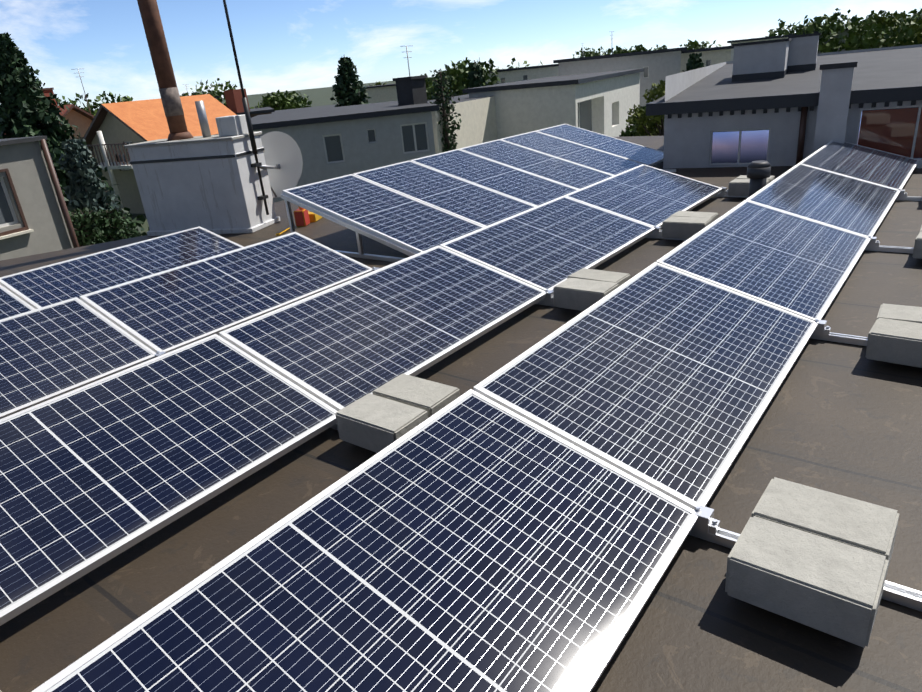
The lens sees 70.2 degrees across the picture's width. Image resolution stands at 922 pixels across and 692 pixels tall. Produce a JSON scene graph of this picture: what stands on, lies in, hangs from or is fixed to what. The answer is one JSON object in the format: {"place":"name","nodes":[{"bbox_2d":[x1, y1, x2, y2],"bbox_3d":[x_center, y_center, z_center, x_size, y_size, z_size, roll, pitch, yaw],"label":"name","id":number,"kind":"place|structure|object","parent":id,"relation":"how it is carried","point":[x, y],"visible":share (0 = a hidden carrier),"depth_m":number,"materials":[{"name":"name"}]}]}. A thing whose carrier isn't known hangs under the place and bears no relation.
{"place":"outdoors","nodes":[
{"label":"outdoors","id":0,"kind":"place"},
{"bbox_2d":[0,141,72,260],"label":"building wall","id":1,"kind":"structure","parent":0,"point":[25,164],"depth_m":13.72,"materials":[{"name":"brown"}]},
{"bbox_2d":[0,136,78,247],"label":"house trim","id":2,"kind":"structure","parent":1,"relation":"attached to","point":[25,229],"depth_m":13.73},
{"bbox_2d":[38,88,102,181],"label":"house","id":3,"kind":"structure","parent":0,"point":[81,119],"depth_m":36.48,"materials":[{"name":"beige paint"}]},
{"bbox_2d":[86,131,132,216],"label":"balcony","id":4,"kind":"structure","parent":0,"point":[109,165],"depth_m":31.23,"materials":[{"name":"white metal"}]},
{"bbox_2d":[93,81,395,237],"bbox_3d":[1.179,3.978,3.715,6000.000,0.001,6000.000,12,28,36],"label":"ground","id":5,"kind":"structure","parent":0,"point":[320,96],"depth_m":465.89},
{"bbox_2d":[0,32,149,235],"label":"spruce tree","id":6,"kind":"object","parent":5,"relation":"on","point":[25,111],"visible":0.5,"depth_m":23.44,"materials":[{"name":"green plant"}]},
{"bbox_2d":[63,207,111,247],"bbox_3d":[-9.381,-1.983,16.903,1.091,3.038,1.172,12,28,36],"label":"bush","id":7,"kind":"object","parent":5,"relation":"on","point":[86,238],"visible":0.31,"depth_m":16.40,"materials":[{"name":"green plant"}]},
{"bbox_2d":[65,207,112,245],"bbox_3d":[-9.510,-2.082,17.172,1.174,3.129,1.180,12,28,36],"label":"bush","id":8,"kind":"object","parent":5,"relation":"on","point":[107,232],"visible":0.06,"depth_m":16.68,"materials":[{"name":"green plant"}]},
{"bbox_2d":[56,91,132,115],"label":"tree","id":9,"kind":"object","parent":5,"relation":"on","point":[95,105],"visible":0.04,"depth_m":67.15,"materials":[{"name":"green plant"}]},
{"bbox_2d":[56,136,135,244],"bbox_3d":[-10.536,-3.454,19.109,2.995,5.100,2.472,12,28,36],"label":"blue spruce tree","id":10,"kind":"object","parent":5,"relation":"on","point":[84,185],"visible":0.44,"depth_m":18.48,"materials":[{"name":"green plant"}]},
{"bbox_2d":[94,206,131,240],"bbox_3d":[-9.222,-2.241,17.674,1.068,3.005,1.175,12,28,36],"label":"bush","id":11,"kind":"object","parent":5,"relation":"on","point":[114,223],"visible":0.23,"depth_m":17.22,"materials":[{"name":"green plant"}]},
{"bbox_2d":[115,213,135,238],"bbox_3d":[-9.419,-2.354,18.281,1.074,2.697,1.168,12,28,36],"label":"bush","id":12,"kind":"object","parent":5,"relation":"on","point":[127,228],"visible":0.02,"depth_m":17.97,"materials":[{"name":"green plant"}]},
{"bbox_2d":[121,212,138,236],"bbox_3d":[-9.471,-2.410,18.634,1.063,2.616,1.076,-20,26,-31],"label":"bush","id":13,"kind":"object","parent":5,"relation":"on","point":[133,229],"visible":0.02,"depth_m":18.39,"materials":[{"name":"green plant"}]},
{"bbox_2d":[82,94,235,213],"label":"house","id":14,"kind":"structure","parent":5,"relation":"on","point":[131,122],"depth_m":33.00,"materials":[{"name":"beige tile"}]},
{"bbox_2d":[179,78,236,106],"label":"tree","id":15,"kind":"object","parent":5,"relation":"on","point":[216,92],"visible":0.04,"depth_m":77.82,"materials":[{"name":"green plant"}]},
{"bbox_2d":[250,90,311,110],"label":"tree","id":16,"kind":"object","parent":5,"relation":"on","point":[275,102],"visible":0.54,"depth_m":83.91,"materials":[{"name":"green plant"}]},
{"bbox_2d":[330,56,370,106],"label":"spruce tree","id":17,"kind":"object","parent":5,"relation":"on","point":[349,89],"visible":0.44,"depth_m":40.86,"materials":[{"name":"green plant"}]},
{"bbox_2d":[420,73,439,96],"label":"tree","id":18,"kind":"object","parent":5,"relation":"on","point":[426,81],"depth_m":83.39,"materials":[{"name":"green plant"}]},
{"bbox_2d":[428,69,461,152],"bbox_3d":[-0.520,-7.903,25.784,1.160,5.537,1.267,12,28,36],"label":"tree","id":19,"kind":"object","parent":5,"relation":"on","point":[443,98],"visible":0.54,"depth_m":25.18,"materials":[{"name":"green plant"}]},
{"bbox_2d":[427,94,497,153],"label":"building","id":20,"kind":"structure","parent":5,"relation":"on","point":[477,124],"depth_m":27.66,"materials":[{"name":"paint"}]},
{"bbox_2d":[71,31,613,113],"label":"rooftop antennas","id":21,"kind":"object","parent":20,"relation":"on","point":[407,57],"visible":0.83,"depth_m":36.57,"materials":[{"name":"grey metal"}]},
{"bbox_2d":[426,57,500,100],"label":"tree","id":22,"kind":"object","parent":5,"relation":"on","point":[457,73],"visible":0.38,"depth_m":49.84,"materials":[{"name":"green plant"}]},
{"bbox_2d":[466,60,485,93],"bbox_3d":[1.106,-13.305,37.726,2.604,5.796,2.845,3,24,19],"label":"conifer tree","id":23,"kind":"object","parent":5,"relation":"on","point":[476,78],"visible":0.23,"depth_m":36.77,"materials":[{"name":"green plant"}]},
{"bbox_2d":[498,57,542,69],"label":"tree","id":24,"kind":"object","parent":5,"relation":"on","point":[513,60],"depth_m":71.21,"materials":[{"name":"green plant"}]},
{"bbox_2d":[462,68,643,138],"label":"cream house","id":25,"kind":"structure","parent":5,"relation":"on","point":[600,102],"depth_m":29.40,"materials":[{"name":"white paint"}]},
{"bbox_2d":[573,46,625,57],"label":"tree","id":26,"kind":"object","parent":5,"relation":"on","point":[587,53],"visible":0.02,"depth_m":97.42,"materials":[{"name":"green plant"}]},
{"bbox_2d":[605,44,647,54],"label":"tree","id":27,"kind":"object","parent":5,"relation":"on","point":[638,48],"visible":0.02,"depth_m":88.63,"materials":[{"name":"green plant"}]},
{"bbox_2d":[619,106,663,136],"bbox_3d":[6.833,-7.057,24.191,1.948,3.629,2.019,12,28,36],"label":"bush","id":28,"kind":"object","parent":5,"relation":"on","point":[630,131],"visible":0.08,"depth_m":24.01,"materials":[{"name":"green plant"}]},
{"bbox_2d":[626,80,664,135],"bbox_3d":[6.890,-6.645,22.165,2.427,4.458,2.041,12,28,36],"label":"yellow green tree","id":29,"kind":"object","parent":5,"relation":"on","point":[650,123],"visible":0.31,"depth_m":21.89,"materials":[{"name":"green plant"}]},
{"bbox_2d":[647,39,720,50],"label":"tree","id":30,"kind":"object","parent":5,"relation":"on","point":[690,45],"visible":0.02,"depth_m":77.26,"materials":[{"name":"green plant"}]},
{"bbox_2d":[682,52,703,71],"bbox_3d":[13.318,-13.955,37.533,2.816,5.343,3.020,-15,24,-23],"label":"conifer tree","id":31,"kind":"object","parent":5,"relation":"on","point":[694,61],"visible":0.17,"depth_m":36.47,"materials":[{"name":"green plant"}]},
{"bbox_2d":[680,46,733,72],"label":"house","id":32,"kind":"structure","parent":5,"relation":"on","point":[714,55],"depth_m":43.15,"materials":[{"name":"beige paint"}]},
{"bbox_2d":[765,14,834,36],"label":"tree","id":33,"kind":"object","parent":5,"relation":"on","point":[780,30],"visible":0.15,"depth_m":72.53,"materials":[{"name":"green plant"}]},
{"bbox_2d":[789,28,849,52],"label":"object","id":34,"kind":"structure","parent":5,"relation":"on","point":[845,32],"depth_m":64.26,"materials":[{"name":"green plant"}]},
{"bbox_2d":[789,8,916,52],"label":"tree","id":35,"kind":"object","parent":5,"relation":"on","point":[865,40],"visible":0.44,"depth_m":62.43,"materials":[{"name":"green plant"}]},
{"bbox_2d":[848,10,921,49],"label":"tree","id":36,"kind":"object","parent":5,"relation":"on","point":[895,16],"visible":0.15,"depth_m":65.35,"materials":[{"name":"green plant"}]},
{"bbox_2d":[898,9,921,45],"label":"tree","id":37,"kind":"object","parent":5,"relation":"on","point":[915,15],"visible":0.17,"depth_m":67.17,"materials":[{"name":"green plant"}]},
{"bbox_2d":[235,107,274,117],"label":"roof","id":38,"kind":"structure","parent":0,"point":[254,112],"depth_m":43.40,"materials":[{"name":"grey metal"}]},
{"bbox_2d":[224,89,249,112],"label":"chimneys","id":39,"kind":"object","parent":38,"relation":"on","point":[233,99],"visible":0.57,"depth_m":42.85,"materials":[{"name":"red brick"}]},
{"bbox_2d":[272,104,336,113],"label":"roof","id":40,"kind":"structure","parent":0,"point":[306,108],"depth_m":51.61,"materials":[{"name":"white paint"}]},
{"bbox_2d":[251,101,438,202],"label":"long grey building","id":41,"kind":"structure","parent":0,"point":[334,142],"depth_m":22.64,"materials":[{"name":"grey paint"}]},
{"bbox_2d":[392,75,426,105],"bbox_3d":[-1.890,-9.710,25.106,0.940,1.100,0.940,12,28,36],"label":"chimney","id":42,"kind":"object","parent":41,"relation":"on","point":[411,90],"visible":0.82,"depth_m":24.81,"materials":[{"name":"grey concrete"}]},
{"bbox_2d":[365,83,397,103],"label":"house","id":43,"kind":"structure","parent":0,"point":[382,93],"depth_m":74.14,"materials":[{"name":"beige paint"}]},
{"bbox_2d":[0,0,921,109],"label":"sky","id":44,"kind":"structure","parent":0,"point":[281,45],"materials":[{"name":"blue"}]},
{"bbox_2d":[485,64,558,84],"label":"house","id":45,"kind":"structure","parent":0,"point":[509,75],"depth_m":55.13,"materials":[{"name":"white paint"}]},
{"bbox_2d":[553,47,686,105],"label":"house","id":46,"kind":"structure","parent":0,"point":[658,65],"depth_m":40.20,"materials":[{"name":"beige paint"}]},
{"bbox_2d":[727,34,796,60],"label":"house","id":47,"kind":"structure","parent":0,"point":[757,39],"depth_m":58.60,"materials":[{"name":"white paint"}]},
{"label":"building walls","id":48,"kind":"object","parent":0,"visible":0},
{"bbox_2d":[0,136,921,691],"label":"roof terrace","id":49,"kind":"structure","parent":48,"relation":"on","point":[840,418],"depth_m":2.57,"materials":[{"name":"rubber"}]},
{"bbox_2d":[0,285,34,319],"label":"panel","id":50,"kind":"object","parent":49,"relation":"on","point":[11,304],"visible":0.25,"depth_m":5.28,"materials":[{"name":"blue glass"}]},
{"bbox_2d":[0,226,242,308],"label":"panel","id":51,"kind":"object","parent":49,"relation":"on","point":[40,287],"visible":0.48,"depth_m":6.03,"materials":[{"name":"blue glass"}]},
{"bbox_2d":[84,302,165,356],"bbox_3d":[-2.039,-0.030,4.261,1.684,0.326,0.060,12,28,36],"label":"rail","id":52,"kind":"object","parent":49,"relation":"on","point":[159,353],"visible":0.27,"depth_m":4.21,"materials":[{"name":"metal"}]},
{"bbox_2d":[0,297,156,418],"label":"panel","id":53,"kind":"object","parent":52,"relation":"attached to","point":[49,352],"visible":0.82,"depth_m":4.12,"materials":[{"name":"blue glass"}]},
{"bbox_2d":[79,232,371,352],"bbox_3d":[-1.737,-0.493,5.172,0.973,0.301,1.980,12,28,36],"label":"panel","id":54,"kind":"object","parent":52,"relation":"attached to","point":[170,310],"visible":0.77,"depth_m":5.00,"materials":[{"name":"blue glass"}]},
{"bbox_2d":[124,114,279,235],"bbox_3d":[-3.295,-2.168,8.358,1.580,1.360,0.680,1,24,17],"label":"chimney","id":55,"kind":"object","parent":49,"relation":"on","point":[212,183],"depth_m":8.10,"materials":[{"name":"paint"}]},
{"bbox_2d":[137,0,210,140],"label":"chimney pipe","id":56,"kind":"object","parent":55,"relation":"on","point":[162,63],"visible":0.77,"depth_m":7.90,"materials":[{"name":"metal"}]},
{"bbox_2d":[223,0,268,214],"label":"antenna mast","id":57,"kind":"object","parent":55,"relation":"attached to","point":[263,196],"visible":1,"depth_m":7.88,"materials":[{"name":"black metal"}]},
{"bbox_2d":[259,131,302,197],"bbox_3d":[-2.400,-2.356,8.561,0.631,0.821,0.764,-15,24,-22],"label":"satellite dish","id":58,"kind":"object","parent":55,"relation":"on","point":[283,160],"visible":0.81,"depth_m":8.66,"materials":[{"name":"white metal"}]},
{"bbox_2d":[226,340,337,429],"bbox_3d":[-0.785,0.227,3.346,1.414,0.326,0.060,12,28,36],"label":"rail","id":59,"kind":"object","parent":49,"relation":"on","point":[335,426],"visible":0.02,"depth_m":3.27,"materials":[{"name":"metal"}]},
{"bbox_2d":[0,334,336,625],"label":"panel","id":60,"kind":"object","parent":59,"relation":"on","point":[95,474],"visible":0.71,"depth_m":2.83,"materials":[{"name":"blue glass"}]},
{"bbox_2d":[219,246,545,410],"bbox_3d":[-0.376,-0.213,4.179,0.973,0.301,1.980,12,28,36],"label":"panel","id":61,"kind":"object","parent":59,"relation":"on","point":[341,346],"visible":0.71,"depth_m":3.99,"materials":[{"name":"blue glass"}]},
{"bbox_2d":[276,206,322,235],"bbox_3d":[-2.009,-1.667,8.235,0.234,0.300,1.136,0,23,14],"label":"tool case","id":62,"kind":"object","parent":49,"relation":"on","point":[303,217],"visible":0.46,"depth_m":8.17,"materials":[{"name":"red"}]},
{"bbox_2d":[281,194,416,261],"bbox_3d":[-0.938,-1.130,6.305,2.358,0.588,0.044,12,28,36],"label":"mounting frame","id":63,"kind":"object","parent":49,"relation":"on","point":[356,229],"visible":0.62,"depth_m":6.41,"materials":[{"name":"metal"}]},
{"bbox_2d":[282,174,483,253],"bbox_3d":[-0.781,-1.387,6.756,1.917,0.563,1.000,12,28,36],"label":"panel","id":64,"kind":"object","parent":63,"relation":"on","point":[408,223],"visible":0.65,"depth_m":6.70,"materials":[{"name":"blue glass"}]},
{"bbox_2d":[32,389,697,691],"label":"panel","id":65,"kind":"object","parent":49,"relation":"on","point":[470,540],"visible":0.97,"depth_m":1.90,"materials":[{"name":"blue glass"}]},
{"bbox_2d":[335,393,427,452],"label":"rail ballast","id":66,"kind":"structure","parent":49,"relation":"on","point":[374,423],"depth_m":2.98,"materials":[{"name":"concrete"}]},
{"bbox_2d":[372,374,459,417],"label":"rail ballast","id":67,"kind":"structure","parent":49,"relation":"on","point":[431,398],"depth_m":3.16,"materials":[{"name":"concrete"}]},
{"bbox_2d":[352,161,535,226],"bbox_3d":[-0.172,-1.752,7.489,1.917,0.563,1.000,12,28,36],"label":"panel","id":68,"kind":"object","parent":49,"relation":"on","point":[472,202],"visible":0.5,"depth_m":7.45,"materials":[{"name":"blue glass"}]},
{"bbox_2d":[536,289,566,308],"bbox_3d":[0.409,-0.487,4.782,1.414,0.326,0.060,12,28,36],"label":"rail","id":69,"kind":"object","parent":49,"relation":"on","point":[548,300],"visible":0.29,"depth_m":4.65,"materials":[{"name":"metal"}]},
{"bbox_2d":[553,278,618,310],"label":"rail ballast","id":70,"kind":"structure","parent":49,"relation":"on","point":[578,294],"depth_m":4.42,"materials":[{"name":"concrete"}]},
{"bbox_2d":[567,268,630,285],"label":"rail ballast","id":71,"kind":"structure","parent":49,"relation":"on","point":[619,278],"depth_m":4.60,"materials":[{"name":"concrete"}]},
{"bbox_2d":[536,124,663,165],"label":"panel","id":72,"kind":"object","parent":49,"relation":"on","point":[616,146],"visible":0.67,"depth_m":10.38,"materials":[{"name":"blue glass"}]},
{"bbox_2d":[473,262,817,509],"bbox_3d":[1.038,0.035,3.249,0.973,0.301,1.980,12,28,36],"label":"panel","id":73,"kind":"object","parent":49,"relation":"on","point":[666,380],"visible":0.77,"depth_m":3.00,"materials":[{"name":"blue glass"}]},
{"bbox_2d":[645,226,687,240],"bbox_3d":[1.604,-1.201,6.219,1.414,0.326,0.060,12,28,36],"label":"rail","id":74,"kind":"object","parent":49,"relation":"on","point":[656,233],"visible":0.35,"depth_m":6.08,"materials":[{"name":"metal"}]},
{"bbox_2d":[440,196,654,290],"bbox_3d":[0.819,-0.927,5.615,0.973,0.301,1.980,12,28,36],"label":"panel","id":75,"kind":"object","parent":74,"relation":"on","point":[550,245],"visible":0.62,"depth_m":5.47,"materials":[{"name":"blue glass"}]},
{"bbox_2d":[564,164,721,227],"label":"panel","id":76,"kind":"object","parent":74,"relation":"on","point":[648,195],"visible":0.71,"depth_m":6.94,"materials":[{"name":"blue glass"}]},
{"bbox_2d":[661,169,675,171],"bbox_3d":[2.108,-2.952,9.967,2.358,0.588,0.044,12,28,36],"label":"rail","id":77,"kind":"object","parent":49,"relation":"on","point":[670,170],"visible":0.08,"depth_m":9.42,"materials":[{"name":"metal"}]},
{"bbox_2d":[500,131,648,175],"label":"panel","id":78,"kind":"object","parent":77,"relation":"on","point":[595,159],"visible":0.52,"depth_m":9.66,"materials":[{"name":"blue glass"}]},
{"bbox_2d":[662,216,711,238],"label":"rail ballast","id":79,"kind":"structure","parent":49,"relation":"on","point":[681,227],"depth_m":5.86,"materials":[{"name":"concrete"}]},
{"bbox_2d":[670,211,718,221],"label":"rail ballast","id":80,"kind":"structure","parent":49,"relation":"on","point":[714,216],"depth_m":6.04,"materials":[{"name":"concrete"}]},
{"bbox_2d":[713,187,747,197],"bbox_3d":[2.799,-1.916,7.655,1.414,0.326,0.060,12,28,36],"label":"rail","id":81,"kind":"object","parent":49,"relation":"on","point":[723,192],"visible":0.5,"depth_m":7.52,"materials":[{"name":"metal"}]},
{"bbox_2d":[728,179,769,195],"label":"rail ballast","id":82,"kind":"structure","parent":49,"relation":"on","point":[738,187],"depth_m":7.32,"materials":[{"name":"concrete"}]},
{"bbox_2d":[736,175,774,182],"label":"rail ballast","id":83,"kind":"structure","parent":49,"relation":"on","point":[771,178],"depth_m":7.48,"materials":[{"name":"concrete"}]},
{"bbox_2d":[747,160,770,197],"bbox_3d":[2.892,-1.520,6.406,0.280,0.545,0.276,12,28,36],"label":"roof vent","id":84,"kind":"object","parent":49,"relation":"on","point":[758,173],"visible":0.62,"depth_m":6.29,"materials":[{"name":"grey metal"}]},
{"bbox_2d":[656,200,869,320],"bbox_3d":[2.233,-0.679,4.685,0.973,0.301,1.980,12,28,36],"label":"panel","id":85,"kind":"object","parent":49,"relation":"on","point":[797,265],"visible":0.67,"depth_m":4.51,"materials":[{"name":"blue glass"}]},
{"bbox_2d":[646,33,921,168],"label":"penthouse","id":86,"kind":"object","parent":49,"relation":"on","point":[793,100],"visible":0.83,"depth_m":9.19,"materials":[{"name":"grey paint"}]},
{"bbox_2d":[688,505,921,611],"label":"rail","id":87,"kind":"object","parent":49,"relation":"on","point":[706,526],"visible":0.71,"depth_m":2.26,"materials":[{"name":"metal"}]},
{"bbox_2d":[725,516,888,647],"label":"rail ballast","id":88,"kind":"structure","parent":49,"relation":"on","point":[828,586],"depth_m":1.89,"materials":[{"name":"concrete"}]},
{"bbox_2d":[746,163,899,236],"bbox_3d":[3.428,-1.394,6.121,0.973,0.301,1.980,12,28,36],"label":"panel","id":89,"kind":"object","parent":49,"relation":"on","point":[850,204],"visible":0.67,"depth_m":5.99,"materials":[{"name":"blue glass"}]},
{"bbox_2d":[751,477,898,578],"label":"rail ballast","id":90,"kind":"structure","parent":49,"relation":"on","point":[867,526],"depth_m":2.08,"materials":[{"name":"concrete"}]},
{"bbox_2d":[810,319,867,345],"bbox_3d":[2.022,-0.198,3.707,1.914,0.326,0.060,12,28,36],"label":"rail","id":91,"kind":"object","parent":49,"relation":"on","point":[822,331],"visible":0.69,"depth_m":3.70,"materials":[{"name":"metal"}]},
{"bbox_2d":[799,141,918,189],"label":"panel","id":92,"kind":"object","parent":49,"relation":"on","point":[879,167],"visible":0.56,"depth_m":7.44,"materials":[{"name":"blue glass"}]},
{"bbox_2d":[865,236,913,253],"bbox_3d":[3.217,-0.912,5.143,1.914,0.326,0.060,12,28,36],"label":"rail","id":93,"kind":"object","parent":49,"relation":"on","point":[874,244],"visible":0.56,"depth_m":5.13,"materials":[{"name":"metal"}]},
{"bbox_2d":[865,318,921,367],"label":"rail ballast","id":94,"kind":"structure","parent":49,"relation":"on","point":[894,341],"depth_m":3.30,"materials":[{"name":"concrete"}]},
{"bbox_2d":[876,303,921,322],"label":"rail ballast","id":95,"kind":"structure","parent":49,"relation":"on","point":[902,312],"depth_m":3.52,"materials":[{"name":"concrete"}]},
{"bbox_2d":[896,189,921,200],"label":"rail","id":96,"kind":"object","parent":49,"relation":"on","point":[902,196],"visible":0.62,"depth_m":6.58,"materials":[{"name":"metal"}]},
{"bbox_2d":[912,231,921,258],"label":"rail ballast","id":97,"kind":"structure","parent":49,"relation":"on","point":[917,251],"depth_m":4.76,"materials":[{"name":"concrete"}]},
{"bbox_2d":[915,159,921,167],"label":"rail","id":98,"kind":"object","parent":49,"relation":"on","point":[919,164],"visible":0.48,"depth_m":8.03,"materials":[{"name":"metal"}]},
{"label":"rail","id":99,"kind":"object","parent":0,"visible":0},
{"bbox_2d":[410,149,577,205],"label":"panel","id":100,"kind":"object","parent":99,"relation":"on","point":[520,185],"visible":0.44,"depth_m":8.19,"materials":[{"name":"blue glass"}]},
{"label":"rail","id":101,"kind":"object","parent":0,"visible":0},
{"bbox_2d":[459,139,612,189],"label":"panel","id":102,"kind":"object","parent":101,"relation":"on","point":[558,170],"visible":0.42,"depth_m":8.93,"materials":[{"name":"blue glass"}]}
]}

